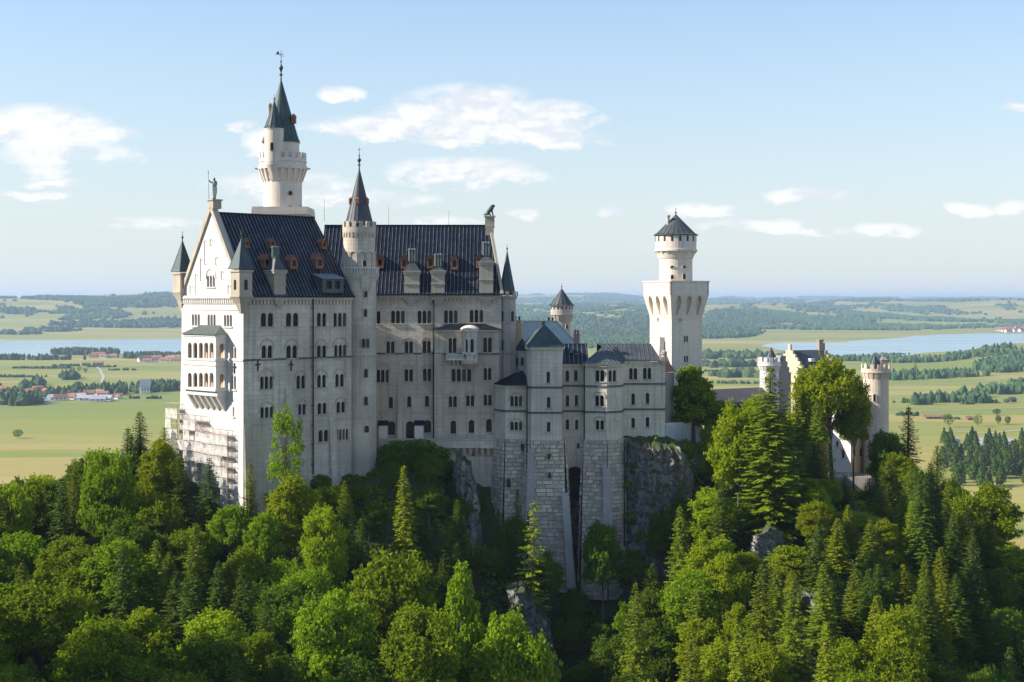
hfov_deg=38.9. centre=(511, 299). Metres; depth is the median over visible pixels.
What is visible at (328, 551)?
broadleaf tree
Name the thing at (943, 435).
valley tree
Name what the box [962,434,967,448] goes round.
valley tree
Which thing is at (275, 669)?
broadleaf tree
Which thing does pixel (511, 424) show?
window
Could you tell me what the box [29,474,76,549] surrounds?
broadleaf tree
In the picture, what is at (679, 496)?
spruce tree
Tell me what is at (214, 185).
knight statue
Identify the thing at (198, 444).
scaffold
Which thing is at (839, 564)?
spruce tree
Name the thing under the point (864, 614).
spruce tree
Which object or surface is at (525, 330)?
courtyard house
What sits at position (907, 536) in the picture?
spruce tree
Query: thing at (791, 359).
gatehouse
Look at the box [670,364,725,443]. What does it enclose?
broadleaf tree
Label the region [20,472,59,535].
broadleaf tree
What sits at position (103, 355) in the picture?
house
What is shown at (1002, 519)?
broadleaf tree
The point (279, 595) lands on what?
broadleaf tree
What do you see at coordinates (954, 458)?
valley tree
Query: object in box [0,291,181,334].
shore wood
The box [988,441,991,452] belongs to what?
valley tree
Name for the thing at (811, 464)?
spruce tree
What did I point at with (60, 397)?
house
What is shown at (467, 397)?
window
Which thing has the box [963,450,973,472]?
valley tree
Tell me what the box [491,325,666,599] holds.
palace wing
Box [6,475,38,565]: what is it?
broadleaf tree
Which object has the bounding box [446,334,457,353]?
window
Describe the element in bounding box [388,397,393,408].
window
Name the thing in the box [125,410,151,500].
spruce tree
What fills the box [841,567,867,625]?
spruce tree
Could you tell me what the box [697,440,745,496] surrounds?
broadleaf tree
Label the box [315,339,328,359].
window
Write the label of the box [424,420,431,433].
window
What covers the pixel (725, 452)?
broadleaf tree
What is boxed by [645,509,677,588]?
broadleaf tree
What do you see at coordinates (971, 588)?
spruce tree
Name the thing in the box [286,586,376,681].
broadleaf tree
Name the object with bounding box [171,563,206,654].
spruce tree
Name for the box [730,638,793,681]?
broadleaf tree
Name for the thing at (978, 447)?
valley tree
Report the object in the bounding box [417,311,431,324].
window
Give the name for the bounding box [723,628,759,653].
broadleaf tree
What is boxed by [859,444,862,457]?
window
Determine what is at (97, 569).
broadleaf tree
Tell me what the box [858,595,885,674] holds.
spruce tree
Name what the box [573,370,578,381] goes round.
window
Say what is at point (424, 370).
window
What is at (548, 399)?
window
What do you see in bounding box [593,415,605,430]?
window
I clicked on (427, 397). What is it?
window
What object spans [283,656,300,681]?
spruce tree
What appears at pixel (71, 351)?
lakeside wood
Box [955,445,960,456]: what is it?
valley tree
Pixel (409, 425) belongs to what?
window
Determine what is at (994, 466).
valley tree
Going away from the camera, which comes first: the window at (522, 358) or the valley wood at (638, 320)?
the window at (522, 358)
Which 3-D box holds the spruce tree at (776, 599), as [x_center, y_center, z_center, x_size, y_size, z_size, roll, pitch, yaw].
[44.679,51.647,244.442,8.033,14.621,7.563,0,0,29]
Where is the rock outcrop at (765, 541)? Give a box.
[744,521,791,567]
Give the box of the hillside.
[27,435,1006,681]
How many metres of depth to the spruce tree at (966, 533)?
284.21 m
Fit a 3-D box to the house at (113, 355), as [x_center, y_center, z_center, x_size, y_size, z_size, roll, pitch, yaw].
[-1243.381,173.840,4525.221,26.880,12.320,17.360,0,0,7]
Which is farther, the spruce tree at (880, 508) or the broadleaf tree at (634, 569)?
the spruce tree at (880, 508)
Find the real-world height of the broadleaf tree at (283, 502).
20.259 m
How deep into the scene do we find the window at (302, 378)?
279.64 m
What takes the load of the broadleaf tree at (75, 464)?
on the hillside
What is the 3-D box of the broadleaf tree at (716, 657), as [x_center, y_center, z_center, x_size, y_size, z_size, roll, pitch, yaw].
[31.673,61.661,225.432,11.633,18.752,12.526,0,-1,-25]
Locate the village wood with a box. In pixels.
[0,369,180,405]
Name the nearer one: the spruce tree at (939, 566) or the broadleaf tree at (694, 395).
the spruce tree at (939, 566)
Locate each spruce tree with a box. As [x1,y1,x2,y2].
[0,484,23,565]
[12,563,54,667]
[18,656,40,681]
[44,478,76,549]
[55,467,89,543]
[62,586,95,667]
[75,522,89,537]
[103,542,143,636]
[118,428,139,494]
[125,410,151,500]
[139,537,172,653]
[142,426,175,498]
[153,551,183,619]
[160,569,194,656]
[168,452,196,528]
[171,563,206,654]
[173,521,220,639]
[180,458,232,576]
[202,562,228,640]
[224,650,244,681]
[226,563,262,664]
[232,463,260,559]
[254,598,284,657]
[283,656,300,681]
[290,658,304,681]
[293,637,310,653]
[336,481,360,573]
[337,657,357,681]
[343,519,372,587]
[389,465,423,564]
[401,511,436,551]
[431,519,460,611]
[433,558,450,617]
[440,500,476,570]
[450,542,474,596]
[468,581,484,619]
[506,486,525,580]
[514,497,552,619]
[618,579,658,681]
[638,564,664,594]
[663,524,691,589]
[664,506,691,620]
[672,481,690,560]
[672,582,719,679]
[675,637,705,681]
[708,478,737,559]
[726,624,752,681]
[733,367,813,538]
[742,562,784,681]
[755,563,798,648]
[773,574,818,681]
[776,422,803,478]
[778,571,808,620]
[782,380,811,474]
[800,403,837,483]
[800,517,837,598]
[803,445,828,481]
[803,562,847,653]
[808,459,830,503]
[812,625,840,681]
[814,582,853,637]
[824,517,855,573]
[831,476,856,511]
[840,505,861,553]
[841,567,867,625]
[846,569,883,643]
[852,519,888,571]
[854,550,891,602]
[855,478,875,504]
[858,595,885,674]
[863,478,885,512]
[866,564,898,613]
[868,487,901,527]
[871,454,902,514]
[882,482,901,524]
[887,564,919,614]
[893,491,914,547]
[894,404,925,507]
[896,466,919,524]
[898,500,929,562]
[902,470,945,584]
[905,464,927,525]
[906,595,938,676]
[915,556,939,618]
[916,575,950,670]
[919,462,950,558]
[924,446,953,533]
[928,547,954,608]
[929,572,957,662]
[936,478,971,557]
[936,501,962,564]
[942,512,967,596]
[944,574,981,659]
[950,505,981,594]
[954,529,991,638]
[969,599,1007,672]
[976,524,1004,615]
[1000,647,1021,680]
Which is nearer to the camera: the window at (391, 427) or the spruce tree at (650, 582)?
the spruce tree at (650, 582)
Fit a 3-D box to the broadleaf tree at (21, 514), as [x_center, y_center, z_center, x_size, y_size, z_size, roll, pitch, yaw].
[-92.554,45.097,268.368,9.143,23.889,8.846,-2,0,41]
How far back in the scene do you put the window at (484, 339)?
301.77 m
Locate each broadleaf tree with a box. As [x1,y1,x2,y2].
[0,479,36,537]
[0,484,11,537]
[0,530,45,576]
[0,559,27,592]
[0,575,89,681]
[0,581,32,631]
[0,660,39,681]
[0,665,22,681]
[0,668,13,681]
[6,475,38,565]
[15,677,45,681]
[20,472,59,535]
[26,569,55,592]
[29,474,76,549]
[29,477,70,546]
[33,533,94,582]
[33,583,101,678]
[40,530,58,548]
[40,540,119,600]
[45,611,143,681]
[58,457,93,543]
[72,447,108,546]
[73,537,167,615]
[76,447,141,609]
[96,514,164,613]
[101,652,168,681]
[119,606,176,660]
[126,491,186,592]
[135,437,188,496]
[141,646,178,673]
[158,667,212,681]
[163,525,219,573]
[165,626,260,681]
[171,605,253,681]
[205,503,251,558]
[217,544,270,600]
[230,577,282,649]
[239,629,289,680]
[242,511,289,565]
[250,581,304,644]
[253,650,299,681]
[258,471,324,564]
[261,555,302,585]
[263,590,336,654]
[266,400,304,521]
[272,562,340,605]
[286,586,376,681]
[295,502,349,584]
[309,482,330,500]
[317,483,353,518]
[317,651,390,681]
[336,571,366,603]
[347,544,440,653]
[348,483,369,505]
[351,500,391,545]
[367,647,379,661]
[375,599,468,681]
[378,460,406,505]
[384,551,412,567]
[398,451,418,482]
[400,559,443,606]
[411,484,449,530]
[412,452,445,484]
[445,495,475,530]
[445,559,484,681]
[462,620,490,646]
[465,604,563,681]
[479,498,489,516]
[479,610,505,625]
[495,515,534,571]
[528,550,566,617]
[558,588,590,617]
[563,659,601,681]
[579,518,624,624]
[584,622,613,649]
[587,631,628,681]
[608,670,645,681]
[611,601,660,635]
[614,619,681,678]
[617,557,651,594]
[619,586,680,639]
[644,657,673,681]
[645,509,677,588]
[656,570,731,632]
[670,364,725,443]
[672,618,730,670]
[675,635,753,681]
[676,531,737,583]
[684,486,743,539]
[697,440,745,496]
[698,463,720,488]
[699,425,713,440]
[699,639,741,668]
[700,550,752,629]
[701,425,718,451]
[703,398,766,529]
[706,398,736,425]
[722,602,755,635]
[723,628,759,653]
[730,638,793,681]
[735,550,766,586]
[743,394,767,416]
[762,412,795,468]
[765,545,812,581]
[788,351,872,478]
[795,499,834,555]
[797,376,829,457]
[798,478,826,503]
[802,487,835,537]
[817,478,843,503]
[818,635,867,681]
[829,510,884,528]
[832,376,873,491]
[835,664,882,681]
[858,603,929,679]
[863,440,906,486]
[864,646,930,681]
[866,428,905,476]
[869,519,902,560]
[877,456,922,498]
[878,451,911,485]
[919,469,938,491]
[927,664,971,681]
[940,487,962,512]
[941,479,968,494]
[949,479,1023,568]
[964,665,1005,681]
[973,537,1007,570]
[975,566,1023,612]
[980,541,1023,581]
[984,607,1023,671]
[986,663,1018,681]
[1006,636,1023,681]
[1008,612,1023,655]
[1013,573,1023,613]
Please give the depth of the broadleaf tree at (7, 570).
244.54 m
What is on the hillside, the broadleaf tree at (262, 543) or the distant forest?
the broadleaf tree at (262, 543)
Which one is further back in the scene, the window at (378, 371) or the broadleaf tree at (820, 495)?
the window at (378, 371)
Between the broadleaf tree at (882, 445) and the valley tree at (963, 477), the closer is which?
the broadleaf tree at (882, 445)
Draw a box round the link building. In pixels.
[665,361,675,422]
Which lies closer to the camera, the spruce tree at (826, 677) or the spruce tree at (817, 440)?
the spruce tree at (826, 677)
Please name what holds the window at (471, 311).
in the palace
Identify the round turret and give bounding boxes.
[549,286,574,334]
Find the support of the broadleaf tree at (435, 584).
on the hillside
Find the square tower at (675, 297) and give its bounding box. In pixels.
[642,208,709,425]
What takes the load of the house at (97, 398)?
on the ground
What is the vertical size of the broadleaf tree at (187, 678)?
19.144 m
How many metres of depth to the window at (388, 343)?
303.40 m
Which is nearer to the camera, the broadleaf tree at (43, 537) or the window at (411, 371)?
the broadleaf tree at (43, 537)
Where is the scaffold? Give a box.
[165,402,232,518]
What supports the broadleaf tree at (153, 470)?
on the hillside
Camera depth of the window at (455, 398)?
301.77 m
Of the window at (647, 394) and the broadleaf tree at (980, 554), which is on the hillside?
the broadleaf tree at (980, 554)
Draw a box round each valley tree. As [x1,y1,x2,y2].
[939,427,946,443]
[939,449,948,468]
[944,432,952,450]
[944,439,949,454]
[947,445,953,464]
[949,429,954,443]
[949,451,958,471]
[951,461,959,479]
[952,464,962,483]
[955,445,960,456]
[958,457,965,476]
[959,443,965,460]
[959,469,966,484]
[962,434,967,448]
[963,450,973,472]
[964,436,970,450]
[968,458,977,479]
[969,431,973,441]
[969,442,974,453]
[972,435,977,448]
[973,442,980,455]
[975,463,985,485]
[978,449,987,470]
[982,433,988,447]
[983,450,988,464]
[984,441,989,457]
[984,471,990,485]
[987,428,991,438]
[987,470,993,486]
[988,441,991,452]
[988,444,997,463]
[988,452,993,466]
[989,454,998,472]
[990,458,998,475]
[995,464,1005,482]
[996,436,1001,448]
[996,451,1002,462]
[996,470,1003,484]
[1001,431,1008,447]
[1003,454,1013,477]
[1008,450,1016,474]
[1011,460,1020,476]
[1012,446,1018,462]
[1014,445,1019,463]
[1017,428,1023,447]
[1018,456,1023,475]
[1019,447,1023,458]
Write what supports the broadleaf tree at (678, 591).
on the hillside
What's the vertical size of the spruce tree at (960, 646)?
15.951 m
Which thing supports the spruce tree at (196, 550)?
on the hillside
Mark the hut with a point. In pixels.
(1013, 399)
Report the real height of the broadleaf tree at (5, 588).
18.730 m
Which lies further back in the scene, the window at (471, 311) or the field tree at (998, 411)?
the field tree at (998, 411)
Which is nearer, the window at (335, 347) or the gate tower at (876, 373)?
the window at (335, 347)
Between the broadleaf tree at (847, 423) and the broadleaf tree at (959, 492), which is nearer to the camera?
the broadleaf tree at (959, 492)
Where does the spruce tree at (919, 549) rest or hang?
on the hillside
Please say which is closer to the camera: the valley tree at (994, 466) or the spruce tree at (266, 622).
the spruce tree at (266, 622)
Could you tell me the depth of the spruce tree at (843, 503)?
300.97 m
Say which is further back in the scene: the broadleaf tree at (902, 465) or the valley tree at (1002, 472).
the valley tree at (1002, 472)
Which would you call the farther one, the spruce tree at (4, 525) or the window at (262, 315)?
the window at (262, 315)
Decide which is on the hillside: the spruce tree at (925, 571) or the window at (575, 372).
the spruce tree at (925, 571)
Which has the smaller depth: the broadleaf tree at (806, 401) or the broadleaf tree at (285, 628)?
the broadleaf tree at (285, 628)
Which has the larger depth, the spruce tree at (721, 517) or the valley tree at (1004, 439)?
the valley tree at (1004, 439)
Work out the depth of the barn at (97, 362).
4020.26 m
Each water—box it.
[0,339,181,355]
[762,333,1023,355]
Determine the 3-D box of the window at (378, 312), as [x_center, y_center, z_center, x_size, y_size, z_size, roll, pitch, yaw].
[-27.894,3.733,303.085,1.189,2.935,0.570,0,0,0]
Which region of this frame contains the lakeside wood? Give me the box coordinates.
[0,346,180,359]
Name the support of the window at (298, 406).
in the palace
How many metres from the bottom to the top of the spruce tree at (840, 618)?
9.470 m
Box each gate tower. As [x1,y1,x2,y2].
[757,347,780,452]
[861,354,890,488]
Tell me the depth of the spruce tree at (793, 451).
321.07 m
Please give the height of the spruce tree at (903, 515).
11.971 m
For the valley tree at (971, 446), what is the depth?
1649.74 m
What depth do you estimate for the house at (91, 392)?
2723.13 m
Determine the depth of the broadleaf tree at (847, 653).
225.56 m
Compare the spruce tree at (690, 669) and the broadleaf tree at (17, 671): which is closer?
the broadleaf tree at (17, 671)
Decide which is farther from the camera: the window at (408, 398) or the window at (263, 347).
the window at (408, 398)
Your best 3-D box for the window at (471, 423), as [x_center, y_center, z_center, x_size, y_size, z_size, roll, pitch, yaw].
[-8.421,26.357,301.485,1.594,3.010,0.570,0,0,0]
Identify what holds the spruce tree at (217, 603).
on the hillside
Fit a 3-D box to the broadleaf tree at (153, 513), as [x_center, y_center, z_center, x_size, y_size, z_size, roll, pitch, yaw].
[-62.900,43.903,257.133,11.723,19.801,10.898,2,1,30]
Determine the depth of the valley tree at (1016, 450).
1551.60 m
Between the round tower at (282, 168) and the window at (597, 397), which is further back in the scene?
the round tower at (282, 168)
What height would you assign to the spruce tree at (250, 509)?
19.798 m
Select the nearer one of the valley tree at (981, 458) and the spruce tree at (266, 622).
the spruce tree at (266, 622)
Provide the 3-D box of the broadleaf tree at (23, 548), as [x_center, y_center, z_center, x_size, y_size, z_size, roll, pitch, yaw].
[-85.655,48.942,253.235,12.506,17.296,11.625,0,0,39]
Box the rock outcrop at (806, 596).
[783,584,843,622]
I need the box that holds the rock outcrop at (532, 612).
[506,577,560,681]
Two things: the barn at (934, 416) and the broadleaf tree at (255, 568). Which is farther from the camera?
the barn at (934, 416)
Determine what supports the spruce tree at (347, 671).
on the hillside
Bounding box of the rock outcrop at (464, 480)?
[452,449,482,547]
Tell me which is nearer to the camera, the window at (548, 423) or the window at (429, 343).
the window at (548, 423)
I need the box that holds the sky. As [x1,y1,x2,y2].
[0,0,1023,297]
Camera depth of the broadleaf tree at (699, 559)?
261.04 m
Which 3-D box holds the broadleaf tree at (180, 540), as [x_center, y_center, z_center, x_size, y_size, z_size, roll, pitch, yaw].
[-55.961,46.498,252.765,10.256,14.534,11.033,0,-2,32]
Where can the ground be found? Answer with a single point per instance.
(56, 439)
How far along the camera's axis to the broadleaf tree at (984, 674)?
238.73 m
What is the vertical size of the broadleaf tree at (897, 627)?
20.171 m
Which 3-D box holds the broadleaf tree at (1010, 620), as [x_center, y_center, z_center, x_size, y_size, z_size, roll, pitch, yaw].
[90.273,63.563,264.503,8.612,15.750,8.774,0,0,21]
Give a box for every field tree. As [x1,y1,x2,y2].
[12,429,22,436]
[943,413,954,424]
[973,414,982,423]
[992,408,1000,414]
[995,415,1001,424]
[1004,416,1010,424]
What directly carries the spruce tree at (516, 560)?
on the hillside
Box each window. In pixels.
[190,315,199,326]
[205,267,215,287]
[222,316,232,327]
[258,368,275,390]
[258,401,274,419]
[260,313,274,327]
[260,338,274,359]
[284,338,299,359]
[285,313,299,327]
[295,370,306,389]
[296,399,307,415]
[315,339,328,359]
[315,369,328,388]
[316,313,327,327]
[317,403,327,415]
[318,430,329,442]
[333,313,347,327]
[333,337,348,358]
[334,368,345,387]
[335,396,347,413]
[337,429,349,441]
[376,311,380,324]
[376,363,390,383]
[384,337,396,354]
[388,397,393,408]
[388,421,395,435]
[390,311,405,324]
[402,337,414,354]
[402,364,414,382]
[405,421,414,438]
[406,396,411,407]
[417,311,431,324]
[420,336,432,353]
[421,364,432,381]
[424,396,429,407]
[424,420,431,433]
[443,310,458,323]
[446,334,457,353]
[446,392,458,407]
[449,421,456,434]
[450,369,471,382]
[464,391,475,406]
[468,420,474,433]
[469,310,483,323]
[481,333,493,353]
[481,363,493,380]
[481,390,493,406]
[485,419,492,432]
[508,392,523,407]
[508,418,523,431]
[520,357,523,365]
[545,372,550,383]
[546,397,551,408]
[546,422,551,432]
[564,370,569,382]
[565,395,569,407]
[565,420,569,430]
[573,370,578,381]
[574,395,578,406]
[574,420,578,430]
[593,390,605,407]
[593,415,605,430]
[594,370,604,382]
[608,370,617,382]
[628,368,637,380]
[630,393,635,405]
[630,418,635,428]
[642,368,651,379]
[645,393,649,404]
[645,417,649,427]
[840,447,845,458]
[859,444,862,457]
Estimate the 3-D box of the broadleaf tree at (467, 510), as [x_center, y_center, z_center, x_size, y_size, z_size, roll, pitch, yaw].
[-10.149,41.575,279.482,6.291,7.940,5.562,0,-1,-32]
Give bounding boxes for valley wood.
[517,304,829,377]
[829,341,1023,404]
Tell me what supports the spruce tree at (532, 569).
on the hillside
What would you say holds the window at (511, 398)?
in the palace wing
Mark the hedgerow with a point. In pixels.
(900, 413)
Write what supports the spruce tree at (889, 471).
on the hillside
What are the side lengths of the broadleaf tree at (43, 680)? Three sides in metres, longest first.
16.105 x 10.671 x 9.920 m
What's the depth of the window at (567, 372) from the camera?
297.89 m
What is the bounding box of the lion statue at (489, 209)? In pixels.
[483,205,494,214]
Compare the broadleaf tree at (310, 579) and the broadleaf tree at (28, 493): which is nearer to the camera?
the broadleaf tree at (310, 579)
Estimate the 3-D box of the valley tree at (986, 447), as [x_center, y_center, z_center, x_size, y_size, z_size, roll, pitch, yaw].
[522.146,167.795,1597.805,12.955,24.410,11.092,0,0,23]
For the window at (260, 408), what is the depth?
273.96 m
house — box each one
[42,397,51,402]
[53,394,67,400]
[66,393,76,399]
[76,395,97,400]
[86,390,95,394]
[88,354,96,357]
[89,396,106,401]
[96,391,109,394]
[98,395,114,400]
[99,354,108,357]
[109,354,117,357]
[114,394,122,398]
[136,356,150,361]
[139,379,150,393]
[142,358,152,361]
[151,356,162,360]
[170,357,180,360]
[516,316,579,346]
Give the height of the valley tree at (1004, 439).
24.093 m
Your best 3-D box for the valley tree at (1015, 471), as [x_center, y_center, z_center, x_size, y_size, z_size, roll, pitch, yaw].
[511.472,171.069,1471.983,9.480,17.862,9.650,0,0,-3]
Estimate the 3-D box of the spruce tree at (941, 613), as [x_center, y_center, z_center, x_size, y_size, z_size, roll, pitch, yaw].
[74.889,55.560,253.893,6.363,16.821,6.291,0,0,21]
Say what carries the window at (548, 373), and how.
in the palace wing
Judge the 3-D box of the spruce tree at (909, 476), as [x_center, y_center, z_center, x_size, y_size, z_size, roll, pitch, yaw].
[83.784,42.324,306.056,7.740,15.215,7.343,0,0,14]
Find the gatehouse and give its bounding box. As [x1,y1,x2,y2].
[776,339,870,490]
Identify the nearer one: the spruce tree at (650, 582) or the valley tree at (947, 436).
the spruce tree at (650, 582)
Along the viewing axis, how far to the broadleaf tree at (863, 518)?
282.73 m
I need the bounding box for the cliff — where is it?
[623,435,693,596]
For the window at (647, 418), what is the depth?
299.35 m
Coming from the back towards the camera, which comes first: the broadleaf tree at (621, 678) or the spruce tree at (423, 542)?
the spruce tree at (423, 542)
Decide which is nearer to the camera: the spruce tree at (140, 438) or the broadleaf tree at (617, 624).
the broadleaf tree at (617, 624)
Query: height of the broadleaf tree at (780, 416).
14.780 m
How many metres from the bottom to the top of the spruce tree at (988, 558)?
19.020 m
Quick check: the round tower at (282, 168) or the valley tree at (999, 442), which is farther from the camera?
the valley tree at (999, 442)
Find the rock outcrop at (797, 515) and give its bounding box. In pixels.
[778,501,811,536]
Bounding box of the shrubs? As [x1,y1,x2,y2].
[310,435,696,562]
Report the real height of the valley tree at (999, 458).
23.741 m
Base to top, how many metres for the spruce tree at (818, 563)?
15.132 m
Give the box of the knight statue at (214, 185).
[208,171,216,198]
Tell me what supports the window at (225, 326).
in the palace
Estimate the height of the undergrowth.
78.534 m
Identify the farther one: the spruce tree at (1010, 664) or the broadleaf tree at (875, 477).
the broadleaf tree at (875, 477)
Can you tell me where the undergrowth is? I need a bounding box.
[18,438,1008,681]
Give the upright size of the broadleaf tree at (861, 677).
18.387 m
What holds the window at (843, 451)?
in the gatehouse
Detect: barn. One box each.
[92,361,103,364]
[924,414,943,418]
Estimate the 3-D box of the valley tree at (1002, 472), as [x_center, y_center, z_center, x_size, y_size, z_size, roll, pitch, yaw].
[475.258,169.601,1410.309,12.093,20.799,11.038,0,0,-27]
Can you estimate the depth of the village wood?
2782.00 m
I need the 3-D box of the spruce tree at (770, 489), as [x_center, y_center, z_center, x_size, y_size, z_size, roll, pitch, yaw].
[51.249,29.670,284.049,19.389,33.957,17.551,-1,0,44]
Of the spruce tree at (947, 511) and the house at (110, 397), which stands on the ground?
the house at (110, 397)
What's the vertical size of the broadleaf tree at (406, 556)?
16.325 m
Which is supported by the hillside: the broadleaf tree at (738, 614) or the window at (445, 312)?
the broadleaf tree at (738, 614)
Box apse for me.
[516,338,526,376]
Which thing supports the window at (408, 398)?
in the palace
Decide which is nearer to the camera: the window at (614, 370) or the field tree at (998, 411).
the window at (614, 370)
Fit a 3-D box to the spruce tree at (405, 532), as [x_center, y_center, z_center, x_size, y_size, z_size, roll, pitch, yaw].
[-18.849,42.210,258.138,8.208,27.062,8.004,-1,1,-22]
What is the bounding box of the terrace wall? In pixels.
[665,421,700,441]
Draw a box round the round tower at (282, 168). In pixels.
[251,51,314,216]
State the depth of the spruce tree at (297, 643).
210.02 m
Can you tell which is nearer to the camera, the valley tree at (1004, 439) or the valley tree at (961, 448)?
the valley tree at (961, 448)
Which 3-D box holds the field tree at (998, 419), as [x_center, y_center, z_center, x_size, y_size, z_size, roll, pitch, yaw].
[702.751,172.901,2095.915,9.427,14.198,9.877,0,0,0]
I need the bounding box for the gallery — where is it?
[707,387,774,450]
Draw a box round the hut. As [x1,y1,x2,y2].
[1008,397,1016,401]
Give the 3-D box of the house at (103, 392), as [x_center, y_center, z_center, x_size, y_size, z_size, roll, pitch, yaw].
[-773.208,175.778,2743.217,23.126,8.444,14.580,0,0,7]
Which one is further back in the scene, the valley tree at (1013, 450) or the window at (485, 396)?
the valley tree at (1013, 450)
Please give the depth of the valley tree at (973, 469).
1434.72 m
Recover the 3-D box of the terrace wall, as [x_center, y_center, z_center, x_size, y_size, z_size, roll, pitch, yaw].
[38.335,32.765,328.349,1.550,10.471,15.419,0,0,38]
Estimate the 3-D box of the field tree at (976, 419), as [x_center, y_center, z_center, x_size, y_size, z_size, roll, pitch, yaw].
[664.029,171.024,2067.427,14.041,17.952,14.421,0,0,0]
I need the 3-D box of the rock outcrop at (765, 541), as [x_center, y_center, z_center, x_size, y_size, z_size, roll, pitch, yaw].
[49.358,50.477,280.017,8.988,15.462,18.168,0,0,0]
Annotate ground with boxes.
[0,293,1023,556]
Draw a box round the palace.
[171,149,517,517]
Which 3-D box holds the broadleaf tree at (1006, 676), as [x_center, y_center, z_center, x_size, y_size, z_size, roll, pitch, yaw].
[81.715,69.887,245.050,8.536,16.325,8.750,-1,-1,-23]
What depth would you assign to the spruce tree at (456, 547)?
264.37 m
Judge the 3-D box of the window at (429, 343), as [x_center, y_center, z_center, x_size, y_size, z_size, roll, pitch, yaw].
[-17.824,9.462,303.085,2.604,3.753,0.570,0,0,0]
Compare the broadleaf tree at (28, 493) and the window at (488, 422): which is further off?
the window at (488, 422)
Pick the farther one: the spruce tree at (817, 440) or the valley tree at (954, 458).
the valley tree at (954, 458)
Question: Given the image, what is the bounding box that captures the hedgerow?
[0,350,1023,418]
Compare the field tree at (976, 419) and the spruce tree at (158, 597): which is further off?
the field tree at (976, 419)
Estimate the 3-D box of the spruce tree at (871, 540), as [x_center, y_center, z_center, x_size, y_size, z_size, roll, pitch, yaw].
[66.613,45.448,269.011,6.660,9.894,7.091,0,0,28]
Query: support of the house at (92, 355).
on the ground
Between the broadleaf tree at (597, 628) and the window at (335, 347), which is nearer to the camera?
the broadleaf tree at (597, 628)
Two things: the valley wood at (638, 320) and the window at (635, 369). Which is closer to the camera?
the window at (635, 369)
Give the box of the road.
[0,363,1023,432]
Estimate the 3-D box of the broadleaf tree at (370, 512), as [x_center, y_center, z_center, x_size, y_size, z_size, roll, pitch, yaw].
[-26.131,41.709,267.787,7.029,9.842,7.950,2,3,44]
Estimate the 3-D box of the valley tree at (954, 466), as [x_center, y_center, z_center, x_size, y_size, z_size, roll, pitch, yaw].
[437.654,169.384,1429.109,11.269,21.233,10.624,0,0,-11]
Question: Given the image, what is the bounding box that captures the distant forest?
[0,292,1023,347]
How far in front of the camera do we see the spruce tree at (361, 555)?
253.25 m
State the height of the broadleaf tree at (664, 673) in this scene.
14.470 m
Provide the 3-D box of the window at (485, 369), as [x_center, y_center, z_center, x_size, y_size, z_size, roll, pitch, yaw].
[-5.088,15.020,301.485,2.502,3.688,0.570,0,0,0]
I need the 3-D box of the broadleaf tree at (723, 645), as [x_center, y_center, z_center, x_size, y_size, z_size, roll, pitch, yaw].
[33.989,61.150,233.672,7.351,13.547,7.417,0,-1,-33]
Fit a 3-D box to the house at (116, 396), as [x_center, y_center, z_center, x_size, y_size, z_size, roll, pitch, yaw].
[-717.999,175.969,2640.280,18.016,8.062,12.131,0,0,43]
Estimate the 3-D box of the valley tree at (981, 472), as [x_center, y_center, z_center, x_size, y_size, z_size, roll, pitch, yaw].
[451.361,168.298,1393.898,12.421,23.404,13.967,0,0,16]
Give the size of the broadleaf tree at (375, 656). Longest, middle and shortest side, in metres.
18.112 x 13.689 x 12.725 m
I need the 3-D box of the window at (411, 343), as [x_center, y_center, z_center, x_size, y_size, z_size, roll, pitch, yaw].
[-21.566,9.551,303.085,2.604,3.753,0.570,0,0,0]
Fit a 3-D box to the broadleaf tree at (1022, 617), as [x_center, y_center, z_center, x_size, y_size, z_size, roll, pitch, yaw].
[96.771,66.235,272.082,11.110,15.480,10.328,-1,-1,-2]
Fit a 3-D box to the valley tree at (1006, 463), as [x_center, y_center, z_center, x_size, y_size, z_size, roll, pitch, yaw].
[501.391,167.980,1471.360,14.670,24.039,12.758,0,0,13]
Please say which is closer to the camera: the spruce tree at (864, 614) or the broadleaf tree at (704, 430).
the spruce tree at (864, 614)
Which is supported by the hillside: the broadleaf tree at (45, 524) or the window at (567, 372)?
the broadleaf tree at (45, 524)
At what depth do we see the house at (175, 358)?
4262.45 m
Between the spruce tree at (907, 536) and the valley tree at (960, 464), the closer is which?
the spruce tree at (907, 536)
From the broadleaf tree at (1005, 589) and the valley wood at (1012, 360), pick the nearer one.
the broadleaf tree at (1005, 589)
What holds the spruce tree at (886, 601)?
on the hillside
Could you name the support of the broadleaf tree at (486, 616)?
on the hillside
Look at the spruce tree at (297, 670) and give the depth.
197.51 m
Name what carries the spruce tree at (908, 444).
on the hillside
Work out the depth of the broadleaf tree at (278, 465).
265.89 m
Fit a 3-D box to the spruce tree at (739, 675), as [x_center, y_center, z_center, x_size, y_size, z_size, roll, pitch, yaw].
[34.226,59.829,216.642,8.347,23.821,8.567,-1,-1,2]
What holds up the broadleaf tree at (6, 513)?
on the hillside

